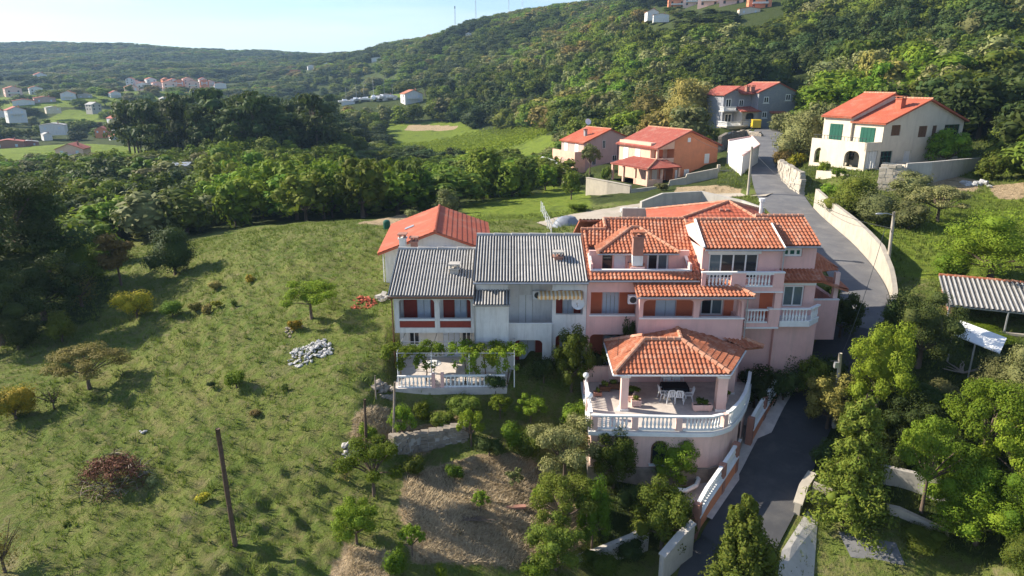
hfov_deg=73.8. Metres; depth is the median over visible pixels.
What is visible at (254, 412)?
grass clump
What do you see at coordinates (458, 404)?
garden shrub
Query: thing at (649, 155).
house
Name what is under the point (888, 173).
stone wall
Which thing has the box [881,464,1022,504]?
retaining wall
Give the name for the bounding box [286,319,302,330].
broom bush
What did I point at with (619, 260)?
door leaf
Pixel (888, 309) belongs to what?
oak tree
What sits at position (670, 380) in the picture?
plastic chair
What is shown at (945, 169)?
retaining wall
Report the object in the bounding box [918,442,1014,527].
ash tree
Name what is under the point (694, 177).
garden wall
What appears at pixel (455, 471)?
fruit bush
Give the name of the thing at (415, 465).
fruit bush
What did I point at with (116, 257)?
young pine
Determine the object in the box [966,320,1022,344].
climbing shrub
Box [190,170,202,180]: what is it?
broadleaf tree
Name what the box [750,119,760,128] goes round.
delivery van
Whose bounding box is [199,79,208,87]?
village house
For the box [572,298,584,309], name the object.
satellite dish
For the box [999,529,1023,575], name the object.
garden shrub
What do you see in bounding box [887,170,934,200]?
olive tree
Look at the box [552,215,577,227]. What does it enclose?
tarp heap
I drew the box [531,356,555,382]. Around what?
laurel bush
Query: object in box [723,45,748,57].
oak tree
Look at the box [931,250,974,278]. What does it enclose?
ash tree
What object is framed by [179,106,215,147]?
pine tree
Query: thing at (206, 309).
broom bush
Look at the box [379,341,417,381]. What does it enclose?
grape vine
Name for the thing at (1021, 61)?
broadleaf tree
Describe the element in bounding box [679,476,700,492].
bed kerb
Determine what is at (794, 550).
wall
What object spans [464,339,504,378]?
grape vine
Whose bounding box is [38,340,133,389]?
tree
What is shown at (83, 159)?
oak tree
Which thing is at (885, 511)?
laurel bush
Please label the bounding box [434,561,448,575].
fruit bush
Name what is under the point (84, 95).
village house
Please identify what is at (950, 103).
oak tree
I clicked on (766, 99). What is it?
window
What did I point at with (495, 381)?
garden shrub
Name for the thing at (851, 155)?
window
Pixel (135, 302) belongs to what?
broom bush
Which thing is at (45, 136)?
village house
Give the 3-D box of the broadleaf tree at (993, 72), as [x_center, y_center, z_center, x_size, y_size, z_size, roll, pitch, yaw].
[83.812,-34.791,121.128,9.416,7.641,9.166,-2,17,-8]
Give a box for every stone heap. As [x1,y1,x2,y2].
[285,325,302,337]
[287,338,332,367]
[341,442,355,457]
[371,379,392,400]
[960,179,992,187]
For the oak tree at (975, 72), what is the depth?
115.11 m
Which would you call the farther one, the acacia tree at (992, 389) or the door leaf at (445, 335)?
the door leaf at (445, 335)
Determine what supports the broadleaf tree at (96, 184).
on the ground at (340, 428)
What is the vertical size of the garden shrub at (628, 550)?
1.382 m
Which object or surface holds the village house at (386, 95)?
on the ground at (340, 428)
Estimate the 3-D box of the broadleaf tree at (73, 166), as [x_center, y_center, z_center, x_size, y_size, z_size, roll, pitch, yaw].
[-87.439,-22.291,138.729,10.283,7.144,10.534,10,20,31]
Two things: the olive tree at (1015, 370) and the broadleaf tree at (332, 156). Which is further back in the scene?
the broadleaf tree at (332, 156)
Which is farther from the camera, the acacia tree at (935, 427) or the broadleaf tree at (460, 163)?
the broadleaf tree at (460, 163)
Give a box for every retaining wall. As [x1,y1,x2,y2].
[541,157,566,182]
[586,177,631,194]
[640,191,764,212]
[810,481,948,535]
[813,189,897,299]
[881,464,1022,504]
[906,158,981,184]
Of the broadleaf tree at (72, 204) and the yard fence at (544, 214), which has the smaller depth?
the yard fence at (544, 214)
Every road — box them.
[677,323,873,575]
[751,126,889,329]
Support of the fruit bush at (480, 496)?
on the ground at (340, 428)
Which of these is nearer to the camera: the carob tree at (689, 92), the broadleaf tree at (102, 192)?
the broadleaf tree at (102, 192)
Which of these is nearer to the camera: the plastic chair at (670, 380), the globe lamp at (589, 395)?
the globe lamp at (589, 395)
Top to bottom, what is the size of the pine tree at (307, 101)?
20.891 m
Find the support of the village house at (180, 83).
on the ground at (340, 428)
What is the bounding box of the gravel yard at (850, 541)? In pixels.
[838,531,904,564]
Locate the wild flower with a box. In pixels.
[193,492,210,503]
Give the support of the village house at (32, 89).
on the ground at (340, 428)
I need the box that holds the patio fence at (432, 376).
[397,372,504,387]
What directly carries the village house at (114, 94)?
on the ground at (340, 428)
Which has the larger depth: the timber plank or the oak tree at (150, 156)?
the oak tree at (150, 156)
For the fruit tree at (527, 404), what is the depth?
40.32 m
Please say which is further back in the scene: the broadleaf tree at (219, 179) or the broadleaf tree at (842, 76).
the broadleaf tree at (842, 76)
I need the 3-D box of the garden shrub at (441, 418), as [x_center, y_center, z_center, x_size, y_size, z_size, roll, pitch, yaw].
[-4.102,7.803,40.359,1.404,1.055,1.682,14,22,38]
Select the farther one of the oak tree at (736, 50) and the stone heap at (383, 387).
the oak tree at (736, 50)
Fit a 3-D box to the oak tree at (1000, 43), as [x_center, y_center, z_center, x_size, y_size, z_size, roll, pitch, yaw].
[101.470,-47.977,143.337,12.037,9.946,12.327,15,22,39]
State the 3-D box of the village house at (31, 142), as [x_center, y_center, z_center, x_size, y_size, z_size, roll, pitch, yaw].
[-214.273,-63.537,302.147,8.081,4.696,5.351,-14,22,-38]
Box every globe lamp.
[583,372,588,381]
[586,392,592,402]
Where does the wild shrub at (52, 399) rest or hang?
on the ground at (340, 428)
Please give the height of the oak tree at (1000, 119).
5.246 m
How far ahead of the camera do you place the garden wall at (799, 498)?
36.09 m
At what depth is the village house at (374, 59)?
695.06 m
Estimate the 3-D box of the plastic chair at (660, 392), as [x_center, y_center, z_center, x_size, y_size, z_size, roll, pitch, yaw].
[9.040,6.238,40.953,0.612,0.924,0.586,-2,17,-5]
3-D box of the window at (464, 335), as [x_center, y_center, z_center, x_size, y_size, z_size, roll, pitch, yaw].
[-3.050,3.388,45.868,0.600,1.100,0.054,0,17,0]
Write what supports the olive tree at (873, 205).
on the ground at (340, 428)
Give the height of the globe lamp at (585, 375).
0.610 m
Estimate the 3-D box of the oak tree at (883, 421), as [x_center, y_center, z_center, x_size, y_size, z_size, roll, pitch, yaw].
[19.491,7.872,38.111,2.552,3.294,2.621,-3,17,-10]
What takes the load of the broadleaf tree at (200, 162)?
on the ground at (340, 428)
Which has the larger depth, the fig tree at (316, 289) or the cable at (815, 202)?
the cable at (815, 202)
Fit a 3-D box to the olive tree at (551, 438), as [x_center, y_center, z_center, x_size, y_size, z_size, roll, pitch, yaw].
[2.966,9.288,37.123,3.913,4.778,4.510,-4,18,-14]
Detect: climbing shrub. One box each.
[622,316,635,335]
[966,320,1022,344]
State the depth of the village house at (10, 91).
519.08 m
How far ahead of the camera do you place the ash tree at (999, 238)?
49.41 m
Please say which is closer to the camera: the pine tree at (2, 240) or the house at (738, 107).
the pine tree at (2, 240)
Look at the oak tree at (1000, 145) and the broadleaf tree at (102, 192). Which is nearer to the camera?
the oak tree at (1000, 145)
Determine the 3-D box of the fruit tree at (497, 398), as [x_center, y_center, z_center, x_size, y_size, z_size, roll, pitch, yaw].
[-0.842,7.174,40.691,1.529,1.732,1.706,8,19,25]
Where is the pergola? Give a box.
[396,333,514,386]
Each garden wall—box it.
[577,531,648,561]
[631,168,717,192]
[658,519,696,575]
[793,470,815,515]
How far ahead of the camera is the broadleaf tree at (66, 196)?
100.26 m
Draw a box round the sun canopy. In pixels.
[946,321,1006,378]
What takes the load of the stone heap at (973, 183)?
on the ground at (340, 428)
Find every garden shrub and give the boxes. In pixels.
[429,411,457,426]
[445,391,481,419]
[473,434,503,455]
[484,373,507,393]
[579,545,622,575]
[613,529,645,562]
[614,485,643,512]
[875,440,909,468]
[898,521,952,555]
[919,414,967,460]
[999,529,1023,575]
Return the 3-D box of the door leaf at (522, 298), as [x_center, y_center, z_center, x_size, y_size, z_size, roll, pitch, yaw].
[0.675,1.485,44.909,0.426,2.180,0.054,0,17,0]
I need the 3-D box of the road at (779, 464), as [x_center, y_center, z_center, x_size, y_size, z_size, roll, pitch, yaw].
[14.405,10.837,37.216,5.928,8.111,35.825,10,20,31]
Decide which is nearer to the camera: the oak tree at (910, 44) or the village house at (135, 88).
the oak tree at (910, 44)
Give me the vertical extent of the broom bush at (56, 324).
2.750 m
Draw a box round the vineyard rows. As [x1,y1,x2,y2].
[391,125,548,152]
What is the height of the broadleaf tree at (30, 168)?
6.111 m
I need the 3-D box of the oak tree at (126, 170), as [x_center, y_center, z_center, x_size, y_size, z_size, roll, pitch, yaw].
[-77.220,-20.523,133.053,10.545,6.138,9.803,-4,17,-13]
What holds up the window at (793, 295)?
in the pink house at (758, 277)
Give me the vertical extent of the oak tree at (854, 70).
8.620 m
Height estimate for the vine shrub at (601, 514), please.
4.651 m
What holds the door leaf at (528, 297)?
in the terraced house at (514, 273)
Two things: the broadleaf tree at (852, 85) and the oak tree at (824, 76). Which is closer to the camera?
the broadleaf tree at (852, 85)
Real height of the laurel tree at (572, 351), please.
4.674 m
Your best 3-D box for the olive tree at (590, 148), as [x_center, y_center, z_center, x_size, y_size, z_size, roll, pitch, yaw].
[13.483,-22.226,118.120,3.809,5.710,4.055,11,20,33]
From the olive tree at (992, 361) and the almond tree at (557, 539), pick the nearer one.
the almond tree at (557, 539)
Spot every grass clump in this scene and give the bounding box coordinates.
[62,520,70,527]
[206,381,215,386]
[249,409,260,415]
[281,383,288,390]
[335,458,355,480]
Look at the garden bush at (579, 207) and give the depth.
78.69 m
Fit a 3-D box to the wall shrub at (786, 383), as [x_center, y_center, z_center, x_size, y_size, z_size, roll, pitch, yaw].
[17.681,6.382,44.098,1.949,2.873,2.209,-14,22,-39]
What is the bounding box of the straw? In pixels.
[347,404,586,575]
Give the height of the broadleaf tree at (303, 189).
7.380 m
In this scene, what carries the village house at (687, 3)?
on the ground at (340, 428)
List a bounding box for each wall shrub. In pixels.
[582,349,605,376]
[601,336,613,362]
[737,363,777,407]
[770,366,800,399]
[796,355,834,394]
[817,353,850,391]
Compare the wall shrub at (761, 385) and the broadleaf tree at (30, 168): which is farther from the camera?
the broadleaf tree at (30, 168)
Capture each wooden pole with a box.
[215,428,237,546]
[363,399,367,448]
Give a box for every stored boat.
[350,83,359,102]
[359,86,371,101]
[376,79,385,100]
[386,91,397,99]
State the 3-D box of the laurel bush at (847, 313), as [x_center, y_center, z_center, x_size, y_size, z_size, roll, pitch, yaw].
[23.603,2.055,48.629,2.953,3.934,3.046,5,18,15]
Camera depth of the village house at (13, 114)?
369.40 m
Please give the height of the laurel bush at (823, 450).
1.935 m
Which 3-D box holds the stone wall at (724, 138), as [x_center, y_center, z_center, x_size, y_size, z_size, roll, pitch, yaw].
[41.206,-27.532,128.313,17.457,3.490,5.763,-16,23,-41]
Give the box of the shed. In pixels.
[939,273,1023,336]
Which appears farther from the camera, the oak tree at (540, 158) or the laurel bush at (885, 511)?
the oak tree at (540, 158)
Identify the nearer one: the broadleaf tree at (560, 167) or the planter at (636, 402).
the planter at (636, 402)
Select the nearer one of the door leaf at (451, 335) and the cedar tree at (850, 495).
the cedar tree at (850, 495)
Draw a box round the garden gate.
[717,164,736,172]
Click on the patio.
(446, 367)
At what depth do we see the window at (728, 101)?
150.45 m
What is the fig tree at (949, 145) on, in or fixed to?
on the ground at (340, 428)
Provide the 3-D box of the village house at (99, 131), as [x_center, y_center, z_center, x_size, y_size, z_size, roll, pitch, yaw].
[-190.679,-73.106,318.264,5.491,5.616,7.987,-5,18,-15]
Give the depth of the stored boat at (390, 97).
397.99 m
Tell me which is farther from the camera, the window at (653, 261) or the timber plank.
the window at (653, 261)
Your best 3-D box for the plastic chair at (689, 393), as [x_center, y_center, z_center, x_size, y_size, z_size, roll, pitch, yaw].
[10.567,6.308,40.724,0.612,0.924,0.586,2,17,5]
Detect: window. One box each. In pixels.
[409,333,419,344]
[462,333,470,343]
[602,255,611,268]
[647,255,668,268]
[650,441,666,462]
[700,300,722,314]
[708,254,758,278]
[724,114,731,121]
[725,99,731,106]
[737,421,740,440]
[739,100,743,106]
[762,112,766,117]
[763,97,768,102]
[782,286,803,305]
[783,248,801,255]
[785,94,790,100]
[849,152,853,159]
[878,151,891,168]
[944,124,958,133]
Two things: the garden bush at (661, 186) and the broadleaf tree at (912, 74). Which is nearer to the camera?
the garden bush at (661, 186)
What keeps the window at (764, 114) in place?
in the house at (738, 107)
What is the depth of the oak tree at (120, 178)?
111.77 m
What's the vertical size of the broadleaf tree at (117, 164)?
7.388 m
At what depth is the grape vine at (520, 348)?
41.60 m
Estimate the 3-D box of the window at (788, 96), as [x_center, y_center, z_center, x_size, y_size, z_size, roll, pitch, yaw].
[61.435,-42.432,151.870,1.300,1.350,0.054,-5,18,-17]
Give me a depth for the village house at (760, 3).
302.90 m
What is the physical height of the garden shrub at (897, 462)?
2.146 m
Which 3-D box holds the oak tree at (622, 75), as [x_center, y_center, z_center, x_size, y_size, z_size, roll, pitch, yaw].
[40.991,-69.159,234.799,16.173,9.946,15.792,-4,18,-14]
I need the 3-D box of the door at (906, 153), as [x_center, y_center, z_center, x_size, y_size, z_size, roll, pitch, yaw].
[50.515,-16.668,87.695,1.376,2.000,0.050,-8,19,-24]
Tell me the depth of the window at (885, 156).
85.93 m
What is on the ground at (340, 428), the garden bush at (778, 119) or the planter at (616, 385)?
the garden bush at (778, 119)
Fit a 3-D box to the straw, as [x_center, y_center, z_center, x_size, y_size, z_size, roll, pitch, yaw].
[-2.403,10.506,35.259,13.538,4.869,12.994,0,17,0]
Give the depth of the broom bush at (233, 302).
52.53 m
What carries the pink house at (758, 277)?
on the ground at (340, 428)
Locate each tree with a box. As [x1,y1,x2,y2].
[0,166,22,180]
[0,173,68,272]
[0,183,18,277]
[0,188,99,271]
[0,251,88,320]
[0,261,53,345]
[9,165,44,175]
[16,171,39,178]
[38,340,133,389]
[50,185,84,209]
[54,238,106,282]
[55,161,101,173]
[55,213,68,219]
[56,193,100,217]
[56,215,119,239]
[59,178,97,193]
[62,204,121,231]
[62,220,89,230]
[69,179,124,203]
[73,154,107,165]
[77,197,116,229]
[82,155,131,169]
[85,181,131,202]
[87,177,129,187]
[90,166,131,181]
[96,174,126,183]
[111,181,154,201]
[117,166,136,180]
[124,155,141,165]
[126,153,160,168]
[126,154,176,168]
[128,172,178,190]
[131,166,169,176]
[139,224,202,275]
[151,159,192,171]
[154,107,188,144]
[154,185,219,233]
[160,179,197,197]
[171,170,191,176]
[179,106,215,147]
[180,168,208,183]
[185,87,238,135]
[190,151,243,171]
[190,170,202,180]
[190,177,234,197]
[193,193,226,225]
[198,160,242,185]
[210,168,252,188]
[210,176,273,223]
[212,106,252,142]
[236,160,274,218]
[241,147,276,156]
[250,159,308,217]
[250,160,298,216]
[267,169,334,220]
[278,279,339,319]
[286,112,314,145]
[294,93,343,147]
[295,126,316,150]
[295,162,309,171]
[301,161,344,218]
[322,154,359,169]
[329,144,357,160]
[329,494,379,544]
[332,155,389,217]
[332,434,404,496]
[344,181,387,214]
[373,157,411,209]
[382,170,429,214]
[432,187,459,210]
[439,159,458,165]
[449,159,469,171]
[456,408,485,446]
[464,147,503,200]
[488,393,512,418]
[499,156,518,161]
[513,392,549,423]
[521,509,585,571]
[526,412,600,478]
[529,470,601,523]
[534,156,569,179]
[535,150,557,160]
[536,158,578,180]
[551,323,596,392]
[561,170,581,199]
[581,143,602,174]
[591,426,638,488]
[610,113,643,131]
[614,72,641,80]
[627,473,697,554]
[629,83,668,115]
[650,439,699,484]
[657,76,714,116]
[669,104,719,140]
[690,78,720,90]
[699,493,784,575]
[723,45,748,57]
[771,108,824,158]
[800,80,839,107]
[800,100,841,136]
[800,394,899,557]
[803,371,857,428]
[806,69,858,92]
[809,83,848,104]
[818,174,887,217]
[832,68,865,76]
[836,69,865,79]
[836,401,891,440]
[837,75,888,100]
[839,38,886,66]
[845,320,921,407]
[852,186,903,226]
[857,34,897,52]
[868,86,910,96]
[873,79,908,95]
[874,292,919,347]
[881,285,969,368]
[882,388,949,447]
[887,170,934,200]
[890,79,918,86]
[890,199,936,231]
[894,414,982,513]
[897,38,943,60]
[901,68,946,83]
[902,184,972,221]
[916,75,969,102]
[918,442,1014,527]
[923,127,975,160]
[925,67,977,82]
[928,482,1023,546]
[929,205,1023,277]
[931,87,986,137]
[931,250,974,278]
[936,48,980,57]
[940,376,1023,458]
[950,46,977,53]
[957,38,985,53]
[966,115,993,131]
[968,349,1011,400]
[969,47,1023,72]
[971,70,1010,82]
[972,148,1010,179]
[972,416,1023,477]
[974,34,1020,55]
[975,2,1023,28]
[976,30,1012,40]
[976,120,1023,161]
[978,10,1023,39]
[986,58,1023,71]
[986,115,1012,143]
[987,100,1023,134]
[989,31,1023,38]
[990,343,1023,415]
[991,63,1023,75]
[997,469,1023,530]
[1004,398,1023,454]
[1007,36,1023,49]
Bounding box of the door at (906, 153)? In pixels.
[903,150,909,161]
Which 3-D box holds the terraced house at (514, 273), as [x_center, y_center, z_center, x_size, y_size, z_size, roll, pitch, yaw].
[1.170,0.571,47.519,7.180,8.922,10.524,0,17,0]
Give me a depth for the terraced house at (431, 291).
44.56 m
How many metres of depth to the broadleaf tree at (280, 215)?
99.58 m
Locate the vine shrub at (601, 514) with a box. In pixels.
[574,473,614,548]
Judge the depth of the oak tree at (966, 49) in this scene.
143.40 m
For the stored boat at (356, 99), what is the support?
on the ground at (340, 428)
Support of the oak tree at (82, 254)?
on the ground at (340, 428)
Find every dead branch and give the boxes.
[458,514,495,522]
[943,360,984,373]
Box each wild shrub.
[0,518,29,574]
[34,382,64,409]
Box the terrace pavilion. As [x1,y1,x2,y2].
[581,326,764,485]
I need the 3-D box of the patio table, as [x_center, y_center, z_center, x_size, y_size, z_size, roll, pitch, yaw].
[-4.994,5.110,43.448,1.040,0.740,1.014,0,17,0]
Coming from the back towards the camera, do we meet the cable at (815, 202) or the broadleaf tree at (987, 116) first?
the broadleaf tree at (987, 116)
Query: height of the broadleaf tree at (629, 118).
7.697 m
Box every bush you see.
[0,313,42,349]
[0,381,38,419]
[44,310,77,342]
[69,446,156,503]
[107,289,155,317]
[145,474,158,487]
[158,299,182,316]
[187,302,202,311]
[201,303,213,314]
[207,280,221,288]
[210,300,222,306]
[216,562,229,575]
[223,368,245,388]
[229,299,236,305]
[245,274,254,282]
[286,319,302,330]
[395,523,425,556]
[402,453,425,476]
[404,209,418,217]
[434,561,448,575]
[444,464,464,480]
[471,489,490,511]
[499,419,522,449]
[505,467,523,489]
[514,424,540,460]
[519,554,560,575]
[529,483,553,508]
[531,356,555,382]
[559,399,585,431]
[567,203,587,210]
[600,166,610,179]
[653,182,668,190]
[705,123,720,138]
[768,111,793,130]
[771,149,794,165]
[784,350,821,381]
[785,153,806,166]
[809,437,840,464]
[817,161,830,170]
[819,183,841,196]
[825,286,841,296]
[829,291,868,337]
[831,167,846,181]
[866,499,892,520]
[909,379,964,422]
[928,377,973,406]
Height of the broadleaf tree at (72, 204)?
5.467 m
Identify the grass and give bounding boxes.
[717,136,1023,262]
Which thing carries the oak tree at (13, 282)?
on the ground at (340, 428)
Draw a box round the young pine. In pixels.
[93,233,134,285]
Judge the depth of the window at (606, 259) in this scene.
44.46 m
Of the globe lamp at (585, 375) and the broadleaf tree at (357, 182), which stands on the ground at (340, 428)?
the broadleaf tree at (357, 182)
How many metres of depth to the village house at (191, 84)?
619.18 m
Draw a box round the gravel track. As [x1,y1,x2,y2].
[537,193,770,227]
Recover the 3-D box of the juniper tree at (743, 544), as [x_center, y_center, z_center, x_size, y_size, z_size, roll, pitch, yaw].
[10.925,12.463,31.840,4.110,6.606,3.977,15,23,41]
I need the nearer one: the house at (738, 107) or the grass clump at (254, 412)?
the grass clump at (254, 412)
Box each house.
[0,109,4,117]
[0,137,25,148]
[2,85,22,96]
[4,105,27,122]
[12,98,34,105]
[25,139,38,145]
[28,85,42,94]
[33,72,46,78]
[33,95,55,102]
[38,121,68,134]
[41,132,52,140]
[44,105,61,113]
[54,141,90,155]
[60,90,75,99]
[77,93,92,97]
[84,101,101,113]
[94,125,111,137]
[108,90,120,97]
[124,84,138,90]
[125,77,135,85]
[136,82,148,89]
[144,77,155,84]
[151,81,161,86]
[161,79,175,87]
[174,79,184,86]
[182,77,192,86]
[187,80,199,88]
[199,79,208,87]
[208,79,214,85]
[214,82,226,88]
[307,64,313,69]
[341,100,354,105]
[371,56,382,61]
[376,93,396,100]
[377,204,489,282]
[387,232,475,365]
[400,88,422,104]
[473,233,588,371]
[552,126,627,172]
[573,214,848,389]
[610,125,721,186]
[622,198,764,221]
[644,8,659,21]
[652,12,669,22]
[667,0,682,7]
[683,0,697,8]
[697,0,719,8]
[705,82,797,128]
[719,0,742,6]
[737,6,760,15]
[746,0,771,7]
[809,91,969,178]
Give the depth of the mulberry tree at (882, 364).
38.57 m
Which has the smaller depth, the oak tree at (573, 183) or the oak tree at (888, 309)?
the oak tree at (888, 309)
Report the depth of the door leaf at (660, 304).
43.76 m
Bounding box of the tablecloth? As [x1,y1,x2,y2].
[660,382,689,391]
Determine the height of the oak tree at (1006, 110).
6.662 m
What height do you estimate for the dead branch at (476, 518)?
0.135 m
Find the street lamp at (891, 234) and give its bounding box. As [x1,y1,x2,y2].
[876,212,895,258]
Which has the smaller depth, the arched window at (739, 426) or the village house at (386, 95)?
the arched window at (739, 426)
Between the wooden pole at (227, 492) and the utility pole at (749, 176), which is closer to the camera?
the wooden pole at (227, 492)
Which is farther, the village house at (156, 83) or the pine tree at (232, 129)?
the village house at (156, 83)
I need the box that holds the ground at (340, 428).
[0,0,1023,575]
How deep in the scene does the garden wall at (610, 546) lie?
34.58 m
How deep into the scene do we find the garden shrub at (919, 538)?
33.04 m
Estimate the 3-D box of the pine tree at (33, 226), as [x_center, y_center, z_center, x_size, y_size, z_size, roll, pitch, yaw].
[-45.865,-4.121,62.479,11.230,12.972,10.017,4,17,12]
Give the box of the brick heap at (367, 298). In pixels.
[350,295,376,308]
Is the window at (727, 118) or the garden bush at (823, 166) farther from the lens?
the window at (727, 118)
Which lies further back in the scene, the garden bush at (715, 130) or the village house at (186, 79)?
the village house at (186, 79)
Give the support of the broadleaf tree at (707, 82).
on the ground at (340, 428)
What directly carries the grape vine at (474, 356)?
attached to the pergola
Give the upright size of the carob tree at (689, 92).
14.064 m
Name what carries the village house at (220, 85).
on the ground at (340, 428)
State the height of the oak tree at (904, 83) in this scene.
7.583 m
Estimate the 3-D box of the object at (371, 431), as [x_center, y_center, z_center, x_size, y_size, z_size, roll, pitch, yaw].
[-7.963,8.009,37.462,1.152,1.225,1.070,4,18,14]
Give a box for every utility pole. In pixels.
[746,147,752,194]
[831,353,841,428]
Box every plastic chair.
[657,384,668,400]
[663,377,671,381]
[664,390,675,403]
[672,377,681,381]
[674,390,684,404]
[683,386,694,401]
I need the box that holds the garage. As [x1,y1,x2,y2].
[727,136,759,175]
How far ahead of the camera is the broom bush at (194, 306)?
53.86 m
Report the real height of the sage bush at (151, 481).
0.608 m
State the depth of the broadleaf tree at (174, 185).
101.65 m
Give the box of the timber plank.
[505,504,525,509]
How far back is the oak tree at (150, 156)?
142.30 m
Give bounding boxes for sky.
[0,0,586,52]
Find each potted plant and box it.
[601,380,608,386]
[629,385,640,391]
[695,397,708,404]
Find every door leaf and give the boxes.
[443,333,448,355]
[449,333,454,355]
[454,333,459,355]
[519,295,525,321]
[521,340,527,358]
[526,295,531,321]
[528,340,533,352]
[614,255,624,268]
[655,300,665,315]
[665,300,675,315]
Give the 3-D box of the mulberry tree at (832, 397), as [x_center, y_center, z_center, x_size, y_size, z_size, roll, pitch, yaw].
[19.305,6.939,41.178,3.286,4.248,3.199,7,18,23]
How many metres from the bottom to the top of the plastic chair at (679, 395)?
0.924 m
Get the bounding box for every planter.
[593,390,601,396]
[599,384,610,391]
[608,382,619,389]
[628,385,635,400]
[631,398,641,406]
[692,402,712,411]
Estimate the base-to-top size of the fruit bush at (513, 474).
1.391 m
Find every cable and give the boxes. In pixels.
[754,152,889,227]
[842,230,884,353]
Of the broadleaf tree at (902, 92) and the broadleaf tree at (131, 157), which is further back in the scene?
the broadleaf tree at (131, 157)
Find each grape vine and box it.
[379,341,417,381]
[408,339,446,381]
[444,338,485,383]
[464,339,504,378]
[486,341,527,381]
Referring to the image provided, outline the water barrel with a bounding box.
[383,220,389,228]
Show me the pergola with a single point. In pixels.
(431, 353)
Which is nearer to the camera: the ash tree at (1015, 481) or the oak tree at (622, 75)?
the ash tree at (1015, 481)
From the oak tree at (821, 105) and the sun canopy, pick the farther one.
the oak tree at (821, 105)
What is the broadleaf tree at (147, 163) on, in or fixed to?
on the ground at (340, 428)
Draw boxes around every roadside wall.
[692,441,740,539]
[745,375,781,445]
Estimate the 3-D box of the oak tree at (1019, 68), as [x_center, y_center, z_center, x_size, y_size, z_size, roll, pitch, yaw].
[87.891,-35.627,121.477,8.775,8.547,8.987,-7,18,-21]
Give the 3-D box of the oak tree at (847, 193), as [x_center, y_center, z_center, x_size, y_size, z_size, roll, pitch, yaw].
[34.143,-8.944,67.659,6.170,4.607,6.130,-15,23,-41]
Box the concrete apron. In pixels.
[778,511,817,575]
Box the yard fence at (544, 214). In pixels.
[541,201,551,232]
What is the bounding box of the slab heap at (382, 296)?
[375,291,389,301]
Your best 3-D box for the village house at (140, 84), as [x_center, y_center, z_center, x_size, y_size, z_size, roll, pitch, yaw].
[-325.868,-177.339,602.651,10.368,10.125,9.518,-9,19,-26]
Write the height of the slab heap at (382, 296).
0.638 m
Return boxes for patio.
[396,358,510,394]
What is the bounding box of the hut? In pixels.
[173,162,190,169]
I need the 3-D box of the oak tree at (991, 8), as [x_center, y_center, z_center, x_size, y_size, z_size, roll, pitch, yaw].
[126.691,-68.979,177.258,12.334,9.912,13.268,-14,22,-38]
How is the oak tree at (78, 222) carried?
on the ground at (340, 428)
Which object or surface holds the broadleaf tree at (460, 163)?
on the ground at (340, 428)
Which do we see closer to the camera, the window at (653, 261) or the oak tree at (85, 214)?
the window at (653, 261)
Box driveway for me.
[684,391,790,518]
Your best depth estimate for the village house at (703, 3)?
336.38 m
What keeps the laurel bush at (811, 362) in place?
on the ground at (340, 428)
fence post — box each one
[374,375,376,398]
[392,382,395,432]
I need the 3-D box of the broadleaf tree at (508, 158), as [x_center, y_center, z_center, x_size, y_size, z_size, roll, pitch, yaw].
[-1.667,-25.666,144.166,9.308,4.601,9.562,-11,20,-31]
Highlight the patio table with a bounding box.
[427,360,441,374]
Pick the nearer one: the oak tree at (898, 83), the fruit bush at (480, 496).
the fruit bush at (480, 496)
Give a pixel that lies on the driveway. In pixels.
(766, 427)
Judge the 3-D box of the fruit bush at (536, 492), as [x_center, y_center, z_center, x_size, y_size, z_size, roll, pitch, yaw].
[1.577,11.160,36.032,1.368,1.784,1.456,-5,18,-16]
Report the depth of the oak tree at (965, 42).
149.65 m
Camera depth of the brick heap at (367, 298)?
50.48 m
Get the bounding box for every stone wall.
[388,420,468,455]
[718,130,762,151]
[777,159,805,194]
[877,164,906,190]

